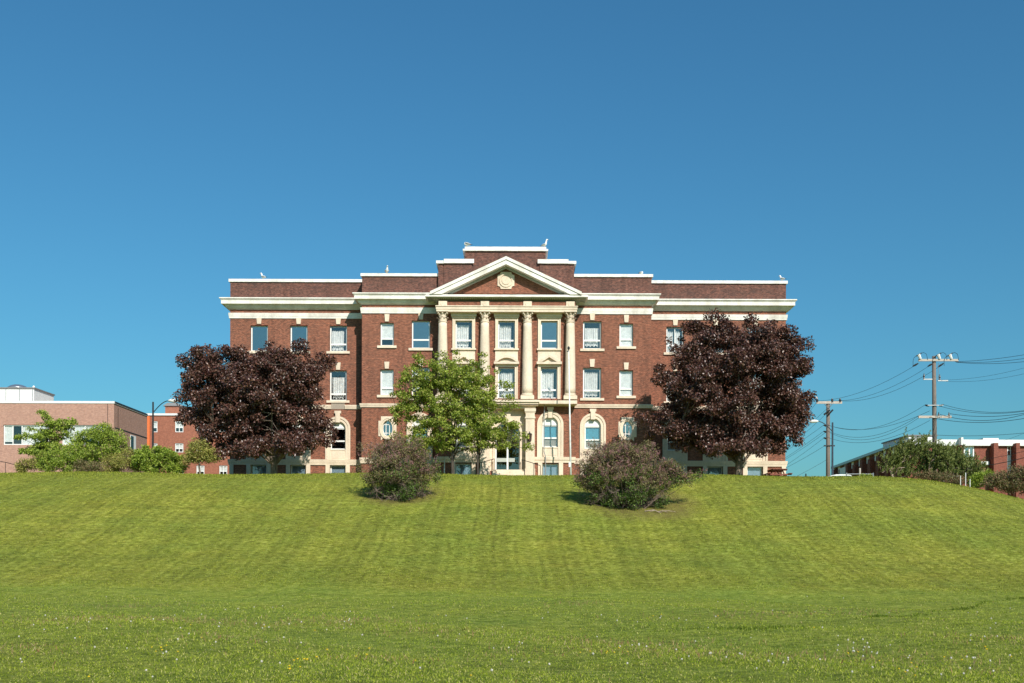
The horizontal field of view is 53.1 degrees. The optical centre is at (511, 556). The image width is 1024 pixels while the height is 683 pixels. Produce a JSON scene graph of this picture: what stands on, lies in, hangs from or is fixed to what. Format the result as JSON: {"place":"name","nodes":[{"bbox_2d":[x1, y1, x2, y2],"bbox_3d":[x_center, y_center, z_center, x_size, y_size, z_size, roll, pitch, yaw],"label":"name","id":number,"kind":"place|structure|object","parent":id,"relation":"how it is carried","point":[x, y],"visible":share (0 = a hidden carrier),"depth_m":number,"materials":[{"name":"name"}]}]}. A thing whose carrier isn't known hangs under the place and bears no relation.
{"place":"outdoors","nodes":[
{"label":"outdoors","id":0,"kind":"place"},
{"bbox_2d":[0,472,1023,682],"bbox_3d":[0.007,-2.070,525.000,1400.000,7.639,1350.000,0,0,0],"label":"ground","id":1,"kind":"structure","parent":0,"point":[490,532],"depth_m":46.62,"materials":[{"name":"green plant"}]},
{"bbox_2d":[13,450,52,472],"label":"shrub","id":2,"kind":"object","parent":1,"relation":"on","point":[20,467],"visible":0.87,"depth_m":78.76,"materials":[{"name":"green plant"}]},
{"bbox_2d":[13,409,77,470],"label":"young tree","id":3,"kind":"object","parent":1,"relation":"on","point":[48,433],"visible":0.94,"depth_m":80.61,"materials":[{"name":"green plant"}]},
{"bbox_2d":[33,442,93,471],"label":"shrub","id":4,"kind":"object","parent":1,"relation":"on","point":[59,462],"visible":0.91,"depth_m":78.56,"materials":[{"name":"green plant"}]},
{"bbox_2d":[0,384,147,472],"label":"pink brick building","id":5,"kind":"structure","parent":1,"relation":"on","point":[20,405],"depth_m":100.00,"materials":[{"name":"brick"}]},
{"bbox_2d":[4,425,48,444],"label":"window","id":6,"kind":"structure","parent":5,"relation":"in","point":[8,429],"depth_m":100.22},
{"bbox_2d":[62,425,104,444],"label":"window","id":7,"kind":"structure","parent":5,"relation":"in","point":[80,428],"depth_m":100.22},
{"bbox_2d":[130,435,135,449],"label":"window","id":8,"kind":"structure","parent":5,"relation":"in","point":[133,438],"depth_m":105.06,"materials":[{"name":"white glass"}]},
{"bbox_2d":[71,457,103,471],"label":"shrub","id":9,"kind":"object","parent":1,"relation":"on","point":[86,467],"visible":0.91,"depth_m":77.37,"materials":[{"name":"green plant"}]},
{"bbox_2d":[54,421,131,468],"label":"shrub","id":10,"kind":"object","parent":1,"relation":"on","point":[108,438],"visible":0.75,"depth_m":79.54,"materials":[{"name":"green plant"}]},
{"bbox_2d":[100,448,140,471],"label":"shrub","id":11,"kind":"object","parent":1,"relation":"on","point":[118,461],"visible":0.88,"depth_m":78.21,"materials":[{"name":"green plant"}]},
{"bbox_2d":[129,443,189,472],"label":"shrub","id":12,"kind":"object","parent":1,"relation":"on","point":[154,459],"visible":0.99,"depth_m":77.56,"materials":[{"name":"green plant"}]},
{"bbox_2d":[152,399,177,445],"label":"street lamp","id":13,"kind":"object","parent":1,"relation":"on","point":[169,400],"visible":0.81,"depth_m":83.95,"materials":[{"name":"metal"}]},
{"bbox_2d":[146,403,229,473],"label":"orange brick building","id":14,"kind":"structure","parent":1,"relation":"on","point":[169,432],"depth_m":128.00,"materials":[{"name":"brick"}]},
{"bbox_2d":[175,421,182,431],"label":"window","id":15,"kind":"structure","parent":14,"relation":"in","point":[178,425],"depth_m":128.09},
{"bbox_2d":[175,444,182,451],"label":"window","id":16,"kind":"structure","parent":14,"relation":"in","point":[177,446],"depth_m":128.19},
{"bbox_2d":[197,466,203,473],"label":"window","id":17,"kind":"structure","parent":14,"relation":"in","point":[201,467],"depth_m":128.19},
{"bbox_2d":[219,466,226,473],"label":"window","id":18,"kind":"structure","parent":14,"relation":"in","point":[223,469],"depth_m":128.19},
{"bbox_2d":[178,437,222,473],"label":"tree","id":19,"kind":"object","parent":1,"relation":"on","point":[195,448],"visible":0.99,"depth_m":76.70,"materials":[{"name":"green plant"}]},
{"bbox_2d":[170,337,338,473],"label":"maple tree","id":20,"kind":"object","parent":1,"relation":"on","point":[274,394],"visible":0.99,"depth_m":78.06,"materials":[{"name":"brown plant"}]},
{"bbox_2d":[351,432,444,500],"bbox_3d":[-6.678,-5.260,60.602,5.170,4.351,3.481,0,0,-21],"label":"lilac bush","id":21,"kind":"object","parent":1,"relation":"on","point":[403,485],"visible":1,"depth_m":60.31,"materials":[{"name":"green plant"}]},
{"bbox_2d":[387,349,534,473],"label":"linden tree","id":22,"kind":"object","parent":1,"relation":"on","point":[455,377],"visible":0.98,"depth_m":77.88,"materials":[{"name":"green plant"}]},
{"bbox_2d":[453,393,502,474],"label":"linden tree","id":23,"kind":"object","parent":1,"relation":"on","point":[477,407],"visible":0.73,"depth_m":77.88,"materials":[{"name":"green plant"}]},
{"bbox_2d":[219,247,796,475],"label":"brick building","id":24,"kind":"structure","parent":1,"relation":"on","point":[524,318],"depth_m":86.00,"materials":[{"name":"brick"}]},
{"bbox_2d":[247,326,267,352],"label":"window","id":25,"kind":"structure","parent":24,"relation":"in","point":[259,334],"depth_m":88.01,"materials":[{"name":"glass"}]},
{"bbox_2d":[251,465,265,474],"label":"window","id":26,"kind":"structure","parent":24,"relation":"in","point":[260,469],"depth_m":88.08,"materials":[{"name":"blue glass"}]},
{"bbox_2d":[287,326,309,353],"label":"window","id":27,"kind":"structure","parent":24,"relation":"in","point":[296,331],"depth_m":88.01,"materials":[{"name":"glass"}]},
{"bbox_2d":[291,465,305,473],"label":"window","id":28,"kind":"structure","parent":24,"relation":"in","point":[295,469],"depth_m":88.08,"materials":[{"name":"blue glass"}]},
{"bbox_2d":[326,326,349,353],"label":"window","id":29,"kind":"structure","parent":24,"relation":"in","point":[336,337],"depth_m":88.14,"materials":[{"name":"glass"}]},
{"bbox_2d":[326,371,349,402],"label":"window","id":30,"kind":"structure","parent":24,"relation":"in","point":[338,383],"depth_m":88.14,"materials":[{"name":"glass"}]},
{"bbox_2d":[330,465,345,472],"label":"window","id":31,"kind":"structure","parent":24,"relation":"in","point":[333,468],"depth_m":88.08,"materials":[{"name":"blue glass"}]},
{"bbox_2d":[331,429,345,448],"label":"window","id":32,"kind":"structure","parent":24,"relation":"in","point":[341,444],"depth_m":88.01,"materials":[{"name":"black glass"}]},
{"bbox_2d":[377,323,396,347],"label":"window","id":33,"kind":"structure","parent":24,"relation":"in","point":[387,329],"depth_m":86.31,"materials":[{"name":"glass"}]},
{"bbox_2d":[377,370,396,397],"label":"window","id":34,"kind":"structure","parent":24,"relation":"in","point":[387,376],"depth_m":86.31,"materials":[{"name":"glass"}]},
{"bbox_2d":[383,421,391,435],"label":"oval window","id":35,"kind":"structure","parent":24,"relation":"in","point":[387,427],"depth_m":86.25,"materials":[{"name":"glass"}]},
{"bbox_2d":[409,321,432,350],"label":"window","id":36,"kind":"structure","parent":24,"relation":"in","point":[420,329],"depth_m":86.27,"materials":[{"name":"glass"}]},
{"bbox_2d":[455,464,471,474],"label":"window","id":37,"kind":"structure","parent":24,"relation":"in","point":[461,469],"depth_m":85.33,"materials":[{"name":"blue glass"}]},
{"bbox_2d":[456,321,471,347],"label":"window","id":38,"kind":"structure","parent":24,"relation":"in","point":[462,331],"depth_m":85.45,"materials":[{"name":"white fabric"}]},
{"bbox_2d":[457,425,471,446],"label":"window","id":39,"kind":"structure","parent":24,"relation":"in","point":[460,444],"depth_m":85.33,"materials":[{"name":"grey glass"}]},
{"bbox_2d":[498,321,514,347],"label":"window","id":40,"kind":"structure","parent":24,"relation":"in","point":[504,332],"depth_m":85.43,"materials":[{"name":"white fabric"}]},
{"bbox_2d":[498,368,514,397],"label":"window","id":41,"kind":"structure","parent":24,"relation":"in","point":[503,376],"depth_m":85.41,"materials":[{"name":"white fabric"}]},
{"bbox_2d":[495,422,519,469],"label":"entrance door","id":42,"kind":"structure","parent":24,"relation":"in","point":[507,459],"depth_m":85.22,"materials":[{"name":"grey paint"}]},
{"bbox_2d":[541,368,556,397],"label":"window","id":43,"kind":"structure","parent":24,"relation":"in","point":[547,389],"depth_m":85.45,"materials":[{"name":"white fabric"}]},
{"bbox_2d":[541,322,557,347],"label":"window","id":44,"kind":"structure","parent":24,"relation":"in","point":[549,330],"depth_m":85.26,"materials":[{"name":"blue glass"}]},
{"bbox_2d":[542,425,557,446],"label":"window","id":45,"kind":"structure","parent":24,"relation":"in","point":[551,431],"depth_m":85.33,"materials":[{"name":"blue glass"}]},
{"bbox_2d":[542,464,558,475],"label":"window","id":46,"kind":"structure","parent":24,"relation":"in","point":[551,469],"depth_m":85.33,"materials":[{"name":"blue glass"}]},
{"bbox_2d":[580,322,603,350],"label":"window","id":47,"kind":"structure","parent":24,"relation":"in","point":[591,334],"depth_m":86.40,"materials":[{"name":"glass"}]},
{"bbox_2d":[580,368,603,400],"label":"window","id":48,"kind":"structure","parent":24,"relation":"in","point":[591,379],"depth_m":86.40,"materials":[{"name":"glass"}]},
{"bbox_2d":[585,427,600,448],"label":"window","id":49,"kind":"structure","parent":24,"relation":"in","point":[595,432],"depth_m":86.31,"materials":[{"name":"blue glass"}]},
{"bbox_2d":[616,371,635,397],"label":"window","id":50,"kind":"structure","parent":24,"relation":"in","point":[625,377],"depth_m":86.31,"materials":[{"name":"glass"}]},
{"bbox_2d":[617,324,635,348],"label":"window","id":51,"kind":"structure","parent":24,"relation":"in","point":[626,330],"depth_m":86.31,"materials":[{"name":"glass"}]},
{"bbox_2d":[623,422,631,436],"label":"oval window","id":52,"kind":"structure","parent":24,"relation":"in","point":[627,428],"depth_m":86.25,"materials":[{"name":"blue glass"}]},
{"bbox_2d":[664,328,682,354],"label":"window","id":53,"kind":"structure","parent":24,"relation":"in","point":[668,333],"depth_m":88.16,"materials":[{"name":"glass"}]},
{"bbox_2d":[667,436,681,450],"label":"window","id":54,"kind":"structure","parent":24,"relation":"in","point":[668,445],"depth_m":88.08,"materials":[{"name":"grey glass"}]},
{"bbox_2d":[707,467,721,474],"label":"window","id":55,"kind":"structure","parent":24,"relation":"in","point":[710,470],"depth_m":88.08,"materials":[{"name":"blue glass"}]},
{"bbox_2d":[747,467,761,475],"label":"window","id":56,"kind":"structure","parent":24,"relation":"in","point":[754,471],"depth_m":88.08,"materials":[{"name":"blue glass"}]},
{"bbox_2d":[0,471,1021,498],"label":"grass","id":57,"kind":"structure","parent":1,"relation":"on","point":[448,474],"depth_m":69.08,"materials":[{"name":"green plant"}]},
{"bbox_2d":[0,472,1023,593],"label":"grass","id":58,"kind":"structure","parent":1,"relation":"on","point":[1007,497],"depth_m":53.54,"materials":[{"name":"green plant"}]},
{"bbox_2d":[0,567,1023,636],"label":"grass","id":59,"kind":"structure","parent":1,"relation":"on","point":[505,594],"depth_m":32.16,"materials":[{"name":"green plant"}]},
{"bbox_2d":[0,599,1023,682],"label":"weeds","id":60,"kind":"object","parent":1,"relation":"on","point":[864,658],"visible":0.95,"depth_m":19.39,"materials":[{"name":"green plant"}]},
{"bbox_2d":[567,346,571,474],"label":"flagpole","id":61,"kind":"object","parent":1,"relation":"on","point":[570,462],"visible":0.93,"depth_m":81.95,"materials":[{"name":"metal"}]},
{"bbox_2d":[571,437,706,509],"bbox_3d":[7.319,-4.710,58.906,7.906,4.572,4.637,0,0,0],"label":"lilac bush","id":62,"kind":"object","parent":1,"relation":"on","point":[600,470],"visible":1,"depth_m":58.36,"materials":[{"name":"green plant"}]},
{"bbox_2d":[647,510,674,512],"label":"fallen branches","id":63,"kind":"object","parent":1,"relation":"on","point":[659,511],"visible":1,"depth_m":57.81,"materials":[{"name":"wood"}]},
{"bbox_2d":[633,308,817,474],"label":"maple tree","id":64,"kind":"object","parent":1,"relation":"on","point":[722,424],"visible":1,"depth_m":78.17,"materials":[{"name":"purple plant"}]},
{"bbox_2d":[809,420,832,474],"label":"street lamp","id":65,"kind":"object","parent":1,"relation":"on","point":[813,421],"visible":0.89,"depth_m":99.92,"materials":[{"name":"silver metal"}]},
{"bbox_2d":[816,398,841,475],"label":"utility pole","id":66,"kind":"object","parent":1,"relation":"on","point":[828,412],"visible":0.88,"depth_m":111.80,"materials":[{"name":"grey wood"}]},
{"bbox_2d":[827,420,929,442],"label":"power line","id":67,"kind":"object","parent":66,"relation":"attached to","point":[873,441],"visible":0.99,"depth_m":98.89,"materials":[{"name":"metal"}]},
{"bbox_2d":[828,411,928,429],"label":"power line","id":68,"kind":"object","parent":66,"relation":"attached to","point":[880,427],"visible":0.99,"depth_m":97.81,"materials":[{"name":"metal"}]},
{"bbox_2d":[876,427,934,477],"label":"leafy shrub","id":69,"kind":"object","parent":1,"relation":"on","point":[899,459],"visible":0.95,"depth_m":80.17,"materials":[{"name":"green plant"}]},
{"bbox_2d":[833,435,1023,498],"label":"red brick building","id":70,"kind":"structure","parent":1,"relation":"on","point":[991,448],"depth_m":110.00,"materials":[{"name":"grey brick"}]},
{"bbox_2d":[964,446,973,456],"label":"window","id":71,"kind":"structure","parent":70,"relation":"in","point":[970,448],"depth_m":110.10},
{"bbox_2d":[1007,446,1010,455],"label":"window","id":72,"kind":"structure","parent":70,"relation":"in","point":[1008,447],"depth_m":110.04,"materials":[{"name":"glass"}]},
{"bbox_2d":[912,352,958,472],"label":"utility pole","id":73,"kind":"object","parent":1,"relation":"on","point":[934,411],"visible":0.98,"depth_m":84.84,"materials":[{"name":"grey wood"}]},
{"bbox_2d":[829,406,922,429],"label":"power line","id":74,"kind":"object","parent":73,"relation":"attached to","point":[882,425],"visible":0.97,"depth_m":95.61,"materials":[{"name":"metal"}]},
{"bbox_2d":[842,367,926,400],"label":"power line","id":75,"kind":"object","parent":73,"relation":"attached to","point":[885,389],"visible":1,"depth_m":93.50,"materials":[{"name":"rubber"}]},
{"bbox_2d":[930,417,1023,422],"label":"power line","id":76,"kind":"object","parent":73,"relation":"attached to","point":[978,422],"visible":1,"depth_m":78.67,"materials":[{"name":"rubber"}]},
{"bbox_2d":[940,414,1023,420],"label":"power line","id":77,"kind":"object","parent":73,"relation":"attached to","point":[981,420],"visible":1,"depth_m":79.27,"materials":[{"name":"metal"}]},
{"bbox_2d":[940,406,1023,413],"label":"power line","id":78,"kind":"object","parent":73,"relation":"attached to","point":[985,413],"visible":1,"depth_m":78.36,"materials":[{"name":"metal"}]},
{"bbox_2d":[946,405,1023,412],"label":"power line","id":79,"kind":"object","parent":73,"relation":"attached to","point":[991,412],"visible":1,"depth_m":78.17,"materials":[{"name":"metal"}]},
{"bbox_2d":[949,413,1023,416],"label":"power line","id":80,"kind":"object","parent":73,"relation":"attached to","point":[987,416],"visible":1,"depth_m":79.46,"materials":[{"name":"rubber"}]},
{"bbox_2d":[956,362,1016,363],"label":"power line","id":81,"kind":"object","parent":73,"relation":"attached to","point":[989,363],"visible":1,"depth_m":79.65,"materials":[{"name":"metal"}]},
{"bbox_2d":[955,355,1020,361],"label":"power line","id":82,"kind":"object","parent":73,"relation":"attached to","point":[987,359],"visible":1,"depth_m":79.79,"materials":[{"name":"metal"}]},
{"bbox_2d":[964,358,1023,362],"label":"power line","id":83,"kind":"object","parent":73,"relation":"attached to","point":[980,362],"visible":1,"depth_m":81.21,"materials":[{"name":"metal"}]},
{"bbox_2d":[909,469,966,484],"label":"shrub","id":84,"kind":"object","parent":1,"relation":"on","point":[942,477],"visible":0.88,"depth_m":76.29,"materials":[{"name":"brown plant"}]},
{"bbox_2d":[922,439,987,483],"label":"leafy shrub","id":85,"kind":"object","parent":1,"relation":"on","point":[945,458],"visible":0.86,"depth_m":78.63,"materials":[{"name":"green plant"}]},
{"bbox_2d":[967,468,994,487],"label":"shrub","id":86,"kind":"object","parent":1,"relation":"on","point":[974,481],"visible":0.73,"depth_m":75.29,"materials":[{"name":"green plant"}]},
{"bbox_2d":[980,463,1023,496],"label":"shrub","id":87,"kind":"object","parent":1,"relation":"on","point":[999,480],"visible":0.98,"depth_m":73.74,"materials":[{"name":"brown plant"}]},
{"bbox_2d":[0,0,1023,476],"label":"sky","id":88,"kind":"structure","parent":0,"point":[867,156],"materials":[{"name":"blue"}]},
{"bbox_2d":[763,469,792,475],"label":"picnic table","id":89,"kind":"object","parent":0,"point":[775,471],"visible":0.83,"depth_m":77.30,"materials":[{"name":"brown wood"}]},
{"bbox_2d":[620,596,1023,636],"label":"tall grass","id":90,"kind":"structure","parent":0,"point":[871,616],"depth_m":25.52,"materials":[{"name":"green plant"}]}
]}

